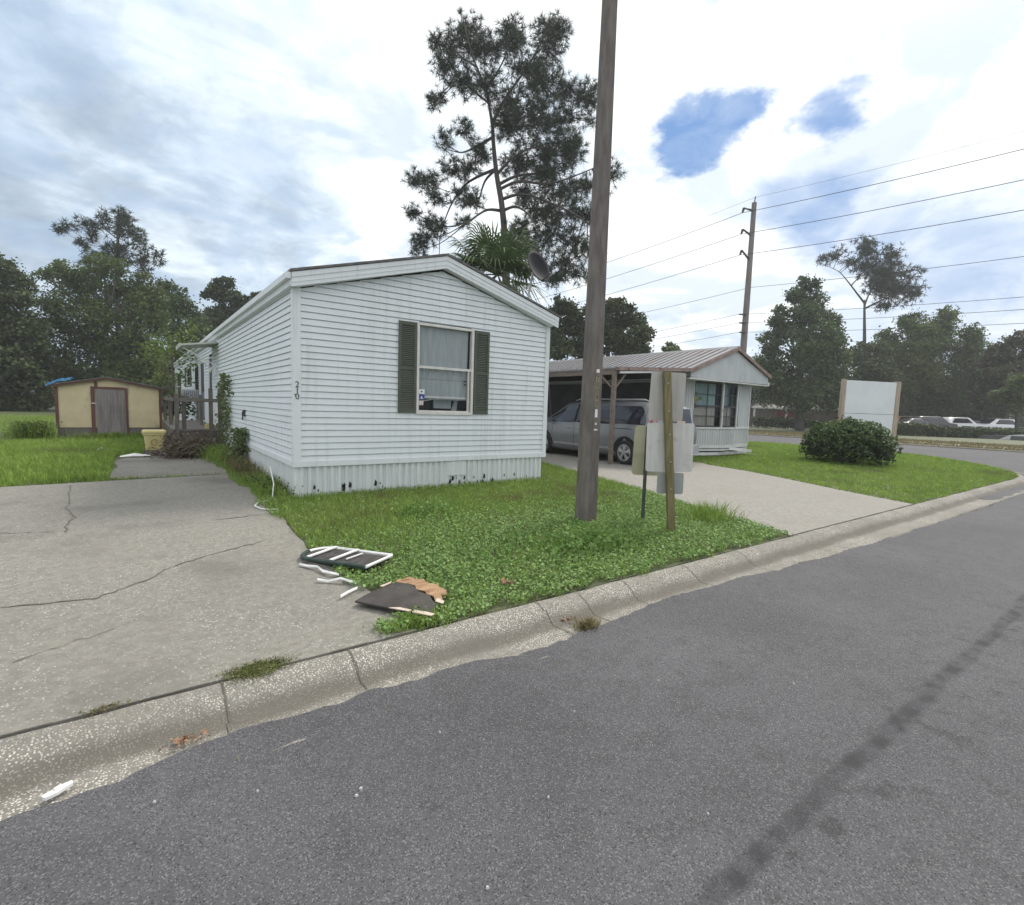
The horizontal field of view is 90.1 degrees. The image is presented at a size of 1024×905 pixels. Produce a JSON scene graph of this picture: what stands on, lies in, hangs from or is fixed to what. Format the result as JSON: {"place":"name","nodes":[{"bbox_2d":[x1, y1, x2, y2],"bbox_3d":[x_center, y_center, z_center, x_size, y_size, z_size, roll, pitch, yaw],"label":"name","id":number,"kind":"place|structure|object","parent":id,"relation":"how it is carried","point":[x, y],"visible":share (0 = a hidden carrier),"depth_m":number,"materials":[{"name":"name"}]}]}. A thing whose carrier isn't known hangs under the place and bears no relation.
{"place":"outdoors","nodes":[
{"label":"outdoors","id":0,"kind":"place"},
{"bbox_2d":[0,414,167,486],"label":"yard grass","id":1,"kind":"structure","parent":0,"point":[68,458],"depth_m":11.08,"materials":[{"name":"green plant"}]},
{"bbox_2d":[0,474,416,738],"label":"driveway","id":2,"kind":"structure","parent":0,"point":[121,591],"depth_m":3.97,"materials":[{"name":"concrete"}]},
{"bbox_2d":[74,698,135,717],"bbox_3d":[-2.069,1.286,2.577,0.107,0.019,0.282,6,6,37],"label":"dry tuft","id":3,"kind":"object","parent":2,"relation":"on","point":[95,709],"visible":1,"depth_m":2.57,"materials":[{"name":"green plant"}]},
{"bbox_2d":[211,653,299,685],"bbox_3d":[-1.486,1.269,3.003,0.508,0.022,0.302,-2,6,-36],"label":"moss tuft","id":4,"kind":"object","parent":2,"relation":"on","point":[259,667],"visible":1,"depth_m":2.99,"materials":[{"name":"green plant"}]},
{"bbox_2d":[254,466,275,509],"bbox_3d":[-3.544,0.495,7.329,0.297,0.443,1.311,-1,6,-28],"label":"white cable","id":5,"kind":"object","parent":2,"relation":"on","point":[272,492],"visible":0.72,"depth_m":7.69,"materials":[{"name":"paint"}]},
{"bbox_2d":[299,563,338,575],"bbox_3d":[-1.759,1.058,4.648,0.519,0.041,0.051,5,6,30],"label":"plastic strip","id":6,"kind":"object","parent":2,"relation":"on","point":[319,568],"visible":1,"depth_m":4.64,"materials":[{"name":"white plastic"}]},
{"bbox_2d":[317,577,355,583],"bbox_3d":[-1.503,1.099,4.398,0.353,0.054,0.042,2,5,3],"label":"plastic strip","id":7,"kind":"object","parent":2,"relation":"on","point":[335,579],"visible":0.92,"depth_m":4.39,"materials":[{"name":"white plastic"}]},
{"bbox_2d":[300,546,392,569],"bbox_3d":[-1.641,1.007,4.954,0.872,0.071,0.449,4,5,21],"label":"broken grille","id":8,"kind":"object","parent":2,"relation":"on","point":[352,558],"visible":1,"depth_m":4.92,"materials":[{"name":"white plastic"}]},
{"bbox_2d":[341,586,357,596],"bbox_3d":[-1.329,1.137,4.170,0.021,0.031,0.252,3,5,18],"label":"plastic strip","id":9,"kind":"object","parent":2,"relation":"on","point":[349,591],"visible":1,"depth_m":4.16,"materials":[{"name":"white plastic"}]},
{"bbox_2d":[361,603,465,637],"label":"overhang grass","id":10,"kind":"structure","parent":2,"relation":"on","point":[411,626],"depth_m":3.65,"materials":[{"name":"green plant"}]},
{"bbox_2d":[0,494,1023,904],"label":"road","id":11,"kind":"structure","parent":0,"point":[874,756],"depth_m":2.36,"materials":[{"name":"grey asphalt"}]},
{"bbox_2d":[0,406,1023,633],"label":"ground","id":12,"kind":"structure","parent":0,"point":[51,411],"depth_m":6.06,"materials":[{"name":"green plant"}]},
{"bbox_2d":[0,415,73,440],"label":"tall weeds","id":13,"kind":"object","parent":12,"relation":"on","point":[25,428],"visible":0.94,"depth_m":15.41,"materials":[{"name":"green plant"}]},
{"bbox_2d":[21,391,53,406],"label":"shrub","id":14,"kind":"object","parent":12,"relation":"on","point":[51,401],"visible":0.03,"depth_m":49.11,"materials":[{"name":"green plant"}]},
{"bbox_2d":[0,251,75,410],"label":"oak tree","id":15,"kind":"object","parent":12,"relation":"on","point":[21,372],"visible":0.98,"depth_m":37.78,"materials":[{"name":"green plant"}]},
{"bbox_2d":[10,248,184,401],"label":"oak tree","id":16,"kind":"object","parent":12,"relation":"on","point":[116,357],"visible":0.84,"depth_m":42.87,"materials":[{"name":"green plant"}]},
{"bbox_2d":[46,431,167,439],"bbox_3d":[-12.693,-0.599,17.252,5.058,0.297,1.141,-2,6,-36],"label":"weed patch","id":17,"kind":"object","parent":12,"relation":"on","point":[109,435],"visible":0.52,"depth_m":16.71,"materials":[{"name":"green plant"}]},
{"bbox_2d":[46,377,168,438],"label":"garden shed","id":18,"kind":"structure","parent":12,"relation":"on","point":[100,404],"depth_m":16.89,"materials":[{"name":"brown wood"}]},
{"bbox_2d":[45,377,72,385],"bbox_3d":[-14.627,-2.292,16.558,0.655,0.338,1.250,-2,6,-36],"label":"blue tarp","id":19,"kind":"object","parent":18,"relation":"on","point":[57,380],"visible":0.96,"depth_m":16.08,"materials":[{"name":"blue plastic"}]},
{"bbox_2d":[91,389,126,434],"bbox_3d":[-13.369,-1.286,16.975,0.910,1.610,0.039,-2,6,-36],"label":"door","id":20,"kind":"structure","parent":18,"relation":"in","point":[110,404],"depth_m":16.98,"materials":[{"name":"grey wood"}]},
{"bbox_2d":[48,204,168,336],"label":"pine tree","id":21,"kind":"object","parent":12,"relation":"on","point":[124,220],"visible":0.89,"depth_m":51.75,"materials":[{"name":"green plant"}]},
{"bbox_2d":[150,354,179,402],"bbox_3d":[-11.831,-1.918,17.651,0.757,2.911,0.816,1,5,-6],"label":"sapling","id":22,"kind":"object","parent":12,"relation":"on","point":[169,381],"visible":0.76,"depth_m":17.55,"materials":[{"name":"green plant"}]},
{"bbox_2d":[130,320,209,419],"bbox_3d":[-12.544,-2.755,18.697,2.012,4.348,2.112,3,5,12],"label":"leafy sapling","id":23,"kind":"object","parent":12,"relation":"on","point":[156,354],"visible":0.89,"depth_m":18.75,"materials":[{"name":"plant"}]},
{"bbox_2d":[110,454,229,479],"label":"slab","id":24,"kind":"structure","parent":12,"relation":"on","point":[138,467],"depth_m":10.59,"materials":[{"name":"concrete"}]},
{"bbox_2d":[120,453,149,456],"bbox_3d":[-8.925,0.056,12.125,0.606,0.075,0.152,-2,7,-39],"label":"plastic sheet","id":25,"kind":"object","parent":24,"relation":"on","point":[134,454],"visible":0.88,"depth_m":12.12,"materials":[{"name":"white plastic"}]},
{"bbox_2d":[141,429,166,455],"bbox_3d":[-8.826,-0.236,12.619,0.500,0.645,0.495,-2,6,-36],"label":"storage bin","id":26,"kind":"object","parent":24,"relation":"on","point":[149,439],"visible":0.88,"depth_m":12.44,"materials":[{"name":"yellow plastic"}]},
{"bbox_2d":[105,471,226,480],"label":"seam grass","id":27,"kind":"structure","parent":24,"relation":"on","point":[118,478],"depth_m":9.29,"materials":[{"name":"green plant"}]},
{"bbox_2d":[142,425,225,459],"bbox_3d":[-8.035,-0.293,12.672,2.017,0.807,1.930,6,6,37],"label":"brush pile","id":28,"kind":"object","parent":24,"relation":"on","point":[181,448],"visible":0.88,"depth_m":12.33,"materials":[{"name":"brown wood"}]},
{"bbox_2d":[141,276,213,398],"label":"oak tree","id":29,"kind":"object","parent":12,"relation":"on","point":[189,314],"visible":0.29,"depth_m":48.95,"materials":[{"name":"green plant"}]},
{"bbox_2d":[162,393,197,419],"bbox_3d":[-12.521,-1.453,19.183,1.531,1.678,1.569,-2,6,-36],"label":"leafy sapling","id":30,"kind":"object","parent":12,"relation":"on","point":[188,407],"visible":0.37,"depth_m":19.09,"materials":[{"name":"green plant"}]},
{"bbox_2d":[162,388,222,446],"bbox_3d":[-10.241,-1.106,15.691,1.683,1.740,6.140,-2,6,-36],"label":"wooden porch","id":31,"kind":"object","parent":12,"relation":"on","point":[171,426],"visible":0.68,"depth_m":13.58,"materials":[{"name":"grey wood"}]},
{"bbox_2d":[194,440,233,465],"bbox_3d":[-7.195,-0.084,12.540,1.317,0.459,4.201,-2,6,-36],"label":"weed patch","id":32,"kind":"object","parent":12,"relation":"on","point":[213,454],"visible":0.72,"depth_m":11.86,"materials":[{"name":"green plant"}]},
{"bbox_2d":[209,372,233,447],"bbox_3d":[-7.350,-0.960,12.938,0.520,2.134,2.167,-2,6,-36],"label":"climbing vine","id":33,"kind":"object","parent":12,"relation":"on","point":[223,420],"visible":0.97,"depth_m":12.74,"materials":[{"name":"green plant"}]},
{"bbox_2d":[195,275,260,335],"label":"oak tree","id":34,"kind":"object","parent":12,"relation":"on","point":[218,292],"visible":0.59,"depth_m":59.00,"materials":[{"name":"green plant"}]},
{"bbox_2d":[227,427,250,460],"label":"shrub","id":35,"kind":"object","parent":12,"relation":"on","point":[238,438],"visible":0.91,"depth_m":10.77,"materials":[{"name":"green plant"}]},
{"bbox_2d":[218,449,267,480],"bbox_3d":[-5.176,0.267,9.944,0.880,0.351,5.430,-2,6,-36],"label":"weed patch","id":36,"kind":"object","parent":12,"relation":"on","point":[237,463],"visible":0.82,"depth_m":9.93,"materials":[{"name":"green plant"}]},
{"bbox_2d":[229,466,310,503],"bbox_3d":[-4.156,0.463,8.574,0.851,0.270,3.982,-2,6,-36],"label":"weed patch","id":37,"kind":"object","parent":12,"relation":"on","point":[266,483],"visible":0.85,"depth_m":8.22,"materials":[{"name":"green plant"}]},
{"bbox_2d":[174,253,560,497],"bbox_3d":[-9.812,-2.637,19.997,5.987,4.090,28.210,-2,6,-36],"label":"mobile home","id":38,"kind":"object","parent":12,"relation":"on","point":[411,372],"visible":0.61,"depth_m":8.89,"materials":[{"name":"white plastic"}]},
{"bbox_2d":[176,373,179,393],"bbox_3d":[-18.001,-3.555,27.621,0.060,1.400,3.000,-2,6,-36],"label":"window","id":39,"kind":"structure","parent":38,"relation":"in","point":[177,385],"depth_m":28.03,"materials":[{"name":"metal"}]},
{"bbox_2d":[186,367,189,385],"bbox_3d":[-14.176,-3.319,22.422,0.060,0.800,2.100,-2,6,-36],"label":"window","id":40,"kind":"structure","parent":38,"relation":"in","point":[187,383],"depth_m":22.64,"materials":[{"name":"glass"}]},
{"bbox_2d":[200,361,205,421],"bbox_3d":[-10.783,-2.127,17.822,0.100,2.040,1.300,-2,6,-36],"label":"door","id":41,"kind":"structure","parent":38,"relation":"in","point":[202,368],"depth_m":17.73,"materials":[{"name":"metal"}]},
{"bbox_2d":[208,356,213,423],"bbox_3d":[-9.332,-1.918,15.890,0.060,2.060,0.850,-2,6,-36],"label":"door","id":42,"kind":"structure","parent":38,"relation":"in","point":[211,376],"depth_m":15.79,"materials":[{"name":"metal"}]},
{"bbox_2d":[415,321,474,414],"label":"window","id":43,"kind":"structure","parent":38,"relation":"in","point":[445,353],"depth_m":9.20,"materials":[{"name":"metal"}]},
{"bbox_2d":[527,247,556,297],"bbox_3d":[0.551,-3.533,10.464,0.544,1.286,0.713,1,5,-11],"label":"satellite dish","id":44,"kind":"object","parent":38,"relation":"attached to","point":[538,265],"visible":0.95,"depth_m":10.62,"materials":[{"name":"metal"}]},
{"bbox_2d":[549,325,552,436],"bbox_3d":[0.826,-1.489,10.896,0.084,2.344,0.487,3,5,14],"label":"loose cable","id":45,"kind":"object","parent":38,"relation":"hanging from","point":[549,386],"visible":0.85,"depth_m":10.91,"materials":[{"name":"metal"}]},
{"bbox_2d":[383,497,467,522],"bbox_3d":[-1.138,0.765,7.025,1.253,0.175,0.933,-2,6,-36],"label":"leafy weed","id":46,"kind":"object","parent":12,"relation":"on","point":[439,506],"visible":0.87,"depth_m":7.00,"materials":[{"name":"green plant"}]},
{"bbox_2d":[444,219,553,302],"bbox_3d":[-0.436,-3.038,14.022,3.041,6.532,3.698,6,6,36],"label":"palm tree","id":47,"kind":"object","parent":12,"relation":"on","point":[495,259],"visible":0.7,"depth_m":13.32,"materials":[{"name":"green plant"}]},
{"bbox_2d":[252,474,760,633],"bbox_3d":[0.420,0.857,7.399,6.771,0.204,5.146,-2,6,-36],"label":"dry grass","id":48,"kind":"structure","parent":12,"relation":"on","point":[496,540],"depth_m":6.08,"materials":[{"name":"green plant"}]},
{"bbox_2d":[0,471,1023,820],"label":"kerb","id":49,"kind":"structure","parent":12,"relation":"on","point":[96,751],"depth_m":3.17,"materials":[{"name":"concrete"}]},
{"bbox_2d":[42,780,72,800],"bbox_3d":[-1.914,1.423,2.157,0.033,0.022,0.106,4,6,23],"label":"plastic scrap","id":50,"kind":"object","parent":49,"relation":"on","point":[57,790],"visible":1,"depth_m":2.15,"materials":[{"name":"white plastic"}]},
{"bbox_2d":[158,728,210,751],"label":"dead leaves","id":51,"kind":"object","parent":49,"relation":"on","point":[178,740],"visible":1,"depth_m":2.51,"materials":[{"name":"brown plant"}]},
{"bbox_2d":[569,613,601,633],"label":"gutter tuft","id":52,"kind":"object","parent":49,"relation":"on","point":[587,623],"visible":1,"depth_m":3.97,"materials":[{"name":"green plant"}]},
{"bbox_2d":[400,5,627,291],"bbox_3d":[-0.049,-15.368,33.742,14.521,27.623,6.738,2,5,-1],"label":"pine tree","id":53,"kind":"object","parent":12,"relation":"on","point":[507,110],"visible":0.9,"depth_m":32.49,"materials":[{"name":"green plant"}]},
{"bbox_2d":[257,475,788,632],"bbox_3d":[0.378,0.852,7.393,6.687,0.198,4.973,-2,6,-36],"label":"ground cover","id":54,"kind":"object","parent":12,"relation":"on","point":[453,567],"visible":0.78,"depth_m":5.56,"materials":[{"name":"green plant"}]},
{"bbox_2d":[355,576,445,617],"bbox_3d":[-0.782,1.143,4.106,0.682,0.046,0.621,4,5,22],"label":"broken board","id":55,"kind":"object","parent":54,"relation":"on","point":[409,597],"visible":0.99,"depth_m":4.05,"materials":[{"name":"wood"}]},
{"bbox_2d":[482,521,664,565],"bbox_3d":[0.715,0.987,5.816,2.315,0.220,1.631,-2,6,-36],"label":"leafy weed","id":56,"kind":"object","parent":12,"relation":"on","point":[592,538],"visible":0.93,"depth_m":5.76,"materials":[{"name":"green plant"}]},
{"bbox_2d":[575,0,617,523],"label":"utility pole","id":57,"kind":"object","parent":12,"relation":"on","point":[587,465],"visible":1,"depth_m":6.69,"materials":[{"name":"weathered wood"}]},
{"bbox_2d":[546,293,656,360],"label":"oak tree","id":58,"kind":"object","parent":12,"relation":"on","point":[636,337],"visible":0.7,"depth_m":45.22,"materials":[{"name":"green plant"}]},
{"bbox_2d":[547,366,692,463],"bbox_3d":[-0.019,-1.767,20.659,3.790,2.865,14.550,-2,6,-36],"label":"carport","id":59,"kind":"object","parent":12,"relation":"on","point":[560,397],"visible":0.27,"depth_m":17.35,"materials":[{"name":"metal"}]},
{"bbox_2d":[632,425,674,522],"bbox_3d":[1.994,0.324,7.166,0.617,1.391,0.106,2,5,3],"label":"road sign","id":60,"kind":"object","parent":12,"relation":"on","point":[639,457],"visible":0.45,"depth_m":7.18,"materials":[{"name":"beige metal"}]},
{"bbox_2d":[548,346,771,456],"bbox_3d":[3.076,-2.330,22.951,4.800,3.775,14.635,-2,6,-36],"label":"neighbour trailer","id":61,"kind":"object","parent":12,"relation":"on","point":[717,402],"visible":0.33,"depth_m":17.59,"materials":[{"name":"metal"}]},
{"bbox_2d":[645,371,693,532],"bbox_3d":[2.051,0.017,6.612,0.620,2.110,0.142,2,5,1],"label":"road sign","id":62,"kind":"object","parent":12,"relation":"on","point":[669,447],"visible":0.98,"depth_m":6.63,"materials":[{"name":"silver metal"}]},
{"bbox_2d":[663,498,756,526],"bbox_3d":[2.874,0.846,7.501,1.356,0.323,0.956,-2,6,-36],"label":"grass tuft","id":63,"kind":"object","parent":12,"relation":"on","point":[706,512],"visible":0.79,"depth_m":7.44,"materials":[{"name":"green plant"}]},
{"bbox_2d":[730,381,758,404],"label":"woodland tree","id":64,"kind":"object","parent":12,"relation":"on","point":[753,394],"visible":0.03,"depth_m":77.97,"materials":[{"name":"green plant"}]},
{"bbox_2d":[750,415,811,428],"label":"hedge","id":65,"kind":"object","parent":12,"relation":"on","point":[775,420],"visible":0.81,"depth_m":64.82,"materials":[{"name":"green plant"}]},
{"bbox_2d":[749,399,856,425],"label":"brick house","id":66,"kind":"structure","parent":12,"relation":"on","point":[755,408],"depth_m":75.61,"materials":[{"name":"brick"}]},
{"bbox_2d":[776,410,794,418],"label":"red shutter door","id":67,"kind":"structure","parent":66,"relation":"in","point":[781,412],"depth_m":75.85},
{"bbox_2d":[751,274,857,429],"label":"sweetgum tree","id":68,"kind":"object","parent":12,"relation":"on","point":[815,358],"visible":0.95,"depth_m":58.26,"materials":[{"name":"green plant"}]},
{"bbox_2d":[804,419,896,433],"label":"hedge","id":69,"kind":"object","parent":12,"relation":"on","point":[810,426],"visible":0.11,"depth_m":61.31,"materials":[{"name":"green plant"}]},
{"bbox_2d":[797,414,903,466],"bbox_3d":[11.024,-0.448,16.937,3.094,1.668,3.100,-2,6,-36],"label":"round bush","id":70,"kind":"object","parent":12,"relation":"on","point":[865,440],"visible":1,"depth_m":16.20,"materials":[{"name":"green plant"}]},
{"bbox_2d":[693,441,1018,503],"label":"corner grass","id":71,"kind":"structure","parent":12,"relation":"on","point":[786,453],"depth_m":14.58,"materials":[{"name":"green plant"}]},
{"bbox_2d":[836,379,901,455],"bbox_3d":[13.344,-1.195,19.185,2.664,3.000,0.211,1,5,-14],"label":"blank sign board","id":72,"kind":"object","parent":12,"relation":"on","point":[871,400],"visible":0.64,"depth_m":19.06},
{"bbox_2d":[830,341,911,413],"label":"oak tree","id":73,"kind":"object","parent":12,"relation":"on","point":[878,367],"visible":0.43,"depth_m":63.75,"materials":[{"name":"green plant"}]},
{"bbox_2d":[815,233,931,351],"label":"pine tree","id":74,"kind":"object","parent":12,"relation":"on","point":[881,282],"visible":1,"depth_m":71.30,"materials":[{"name":"green plant"}]},
{"bbox_2d":[753,400,1023,427],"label":"distant woodland","id":75,"kind":"object","parent":12,"relation":"on","point":[1021,421],"depth_m":95.80,"materials":[{"name":"green wood"}]},
{"bbox_2d":[880,386,937,415],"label":"woodland tree","id":76,"kind":"object","parent":12,"relation":"on","point":[905,410],"visible":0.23,"depth_m":80.37,"materials":[{"name":"green plant"}]},
{"bbox_2d":[897,422,936,436],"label":"hedge","id":77,"kind":"object","parent":12,"relation":"on","point":[912,429],"visible":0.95,"depth_m":52.97,"materials":[{"name":"green plant"}]},
{"bbox_2d":[871,304,993,415],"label":"oak tree","id":78,"kind":"object","parent":12,"relation":"on","point":[926,347],"visible":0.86,"depth_m":67.84,"materials":[{"name":"green plant"}]},
{"bbox_2d":[912,405,976,419],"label":"woodland tree","id":79,"kind":"object","parent":12,"relation":"on","point":[939,414],"visible":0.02,"depth_m":80.36,"materials":[{"name":"green plant"}]},
{"bbox_2d":[927,425,1023,437],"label":"hedge","id":80,"kind":"object","parent":12,"relation":"on","point":[951,431],"visible":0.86,"depth_m":52.02,"materials":[{"name":"green plant"}]},
{"bbox_2d":[934,387,1022,420],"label":"woodland tree","id":81,"kind":"object","parent":12,"relation":"on","point":[980,411],"visible":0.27,"depth_m":74.57,"materials":[{"name":"green plant"}]},
{"bbox_2d":[962,329,1023,418],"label":"oak tree","id":82,"kind":"object","parent":12,"relation":"on","point":[998,363],"visible":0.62,"depth_m":61.80,"materials":[{"name":"green plant"}]},
{"bbox_2d":[985,372,1023,428],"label":"tree","id":83,"kind":"object","parent":12,"relation":"on","point":[1015,387],"visible":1,"depth_m":55.94,"materials":[{"name":"green plant"}]},
{"bbox_2d":[1000,434,1023,439],"bbox_3d":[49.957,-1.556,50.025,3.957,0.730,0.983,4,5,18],"label":"car","id":84,"kind":"object","parent":12,"relation":"on","point":[1008,437],"visible":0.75,"depth_m":50.11,"materials":[{"name":"white metal"}]},
{"bbox_2d":[0,0,1023,379],"label":"sky","id":85,"kind":"structure","parent":0,"point":[252,142],"materials":[{"name":"white"}]},
{"bbox_2d":[541,450,912,536],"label":"neighbour driveway","id":86,"kind":"structure","parent":0,"point":[794,507],"depth_m":9.86,"materials":[{"name":"concrete"}]},
{"bbox_2d":[546,399,698,464],"bbox_3d":[2.836,-0.749,15.947,2.340,1.817,5.717,-2,6,-36],"label":"minivan","id":87,"kind":"object","parent":86,"relation":"on","point":[631,415],"visible":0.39,"depth_m":14.44,"materials":[{"name":"silver metal"}]},
{"bbox_2d":[748,435,1023,500],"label":"side road","id":88,"kind":"structure","parent":0,"point":[1012,461],"depth_m":25.82,"materials":[{"name":"grey asphalt"}]},
{"bbox_2d":[748,434,1023,452],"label":"kerb","id":89,"kind":"structure","parent":88,"relation":"on","point":[916,445],"depth_m":32.29,"materials":[{"name":"concrete"}]},
{"bbox_2d":[748,429,1023,450],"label":"grass verge","id":90,"kind":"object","parent":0,"point":[912,440],"depth_m":36.65,"materials":[{"name":"plant"}]},
{"bbox_2d":[661,341,680,351],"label":"tree","id":91,"kind":"object","parent":90,"relation":"on","point":[669,347],"visible":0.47,"depth_m":59.80,"materials":[{"name":"green plant"}]},
{"bbox_2d":[739,196,756,382],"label":"transmission pole","id":92,"kind":"object","parent":90,"relation":"on","point":[744,330],"visible":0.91,"depth_m":43.57,"materials":[{"name":"metal"}]},
{"bbox_2d":[526,149,1023,288],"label":"power line","id":93,"kind":"object","parent":92,"relation":"attached to","point":[825,195],"visible":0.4,"depth_m":37.35,"materials":[{"name":"grey metal"}]},
{"bbox_2d":[528,131,1022,280],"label":"power line","id":94,"kind":"object","parent":92,"relation":"attached to","point":[828,180],"visible":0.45,"depth_m":38.60,"materials":[{"name":"grey metal"}]},
{"bbox_2d":[536,179,1023,299],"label":"power line","id":95,"kind":"object","parent":92,"relation":"attached to","point":[814,221],"visible":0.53,"depth_m":37.92,"materials":[{"name":"grey metal"}]},
{"bbox_2d":[581,210,1022,301],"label":"power line","id":96,"kind":"object","parent":92,"relation":"attached to","point":[829,242],"visible":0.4,"depth_m":37.18,"materials":[{"name":"grey metal"}]},
{"bbox_2d":[648,256,1023,311],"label":"power line","id":97,"kind":"object","parent":92,"relation":"attached to","point":[850,277],"visible":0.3,"depth_m":39.11,"materials":[{"name":"grey metal"}]},
{"bbox_2d":[652,323,1023,347],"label":"power line","id":98,"kind":"object","parent":92,"relation":"attached to","point":[868,329],"visible":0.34,"depth_m":35.42,"materials":[{"name":"grey metal"}]},
{"bbox_2d":[653,309,1023,339],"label":"power line","id":99,"kind":"object","parent":92,"relation":"attached to","point":[844,319],"visible":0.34,"depth_m":35.98,"materials":[{"name":"grey metal"}]},
{"bbox_2d":[661,297,1019,330],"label":"power line","id":100,"kind":"object","parent":92,"relation":"attached to","point":[858,308],"visible":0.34,"depth_m":36.02,"materials":[{"name":"grey metal"}]},
{"bbox_2d":[897,432,1023,440],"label":"parking lot","id":101,"kind":"structure","parent":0,"point":[1019,438],"depth_m":50.93,"materials":[{"name":"grey asphalt"}]},
{"bbox_2d":[898,418,938,425],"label":"parked car","id":102,"kind":"object","parent":101,"relation":"on","point":[911,420],"visible":0.2,"depth_m":56.24,"materials":[{"name":"paint"}]},
{"bbox_2d":[910,416,957,426],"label":"parked car","id":103,"kind":"object","parent":101,"relation":"on","point":[940,421],"visible":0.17,"depth_m":57.10,"materials":[{"name":"paint"}]},
{"bbox_2d":[943,417,984,427],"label":"parked car","id":104,"kind":"object","parent":101,"relation":"on","point":[961,421],"visible":0.2,"depth_m":59.08,"materials":[{"name":"white paint"}]},
{"bbox_2d":[977,418,1014,428],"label":"parked car","id":105,"kind":"object","parent":101,"relation":"on","point":[999,423],"visible":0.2,"depth_m":60.14,"materials":[{"name":"white paint"}]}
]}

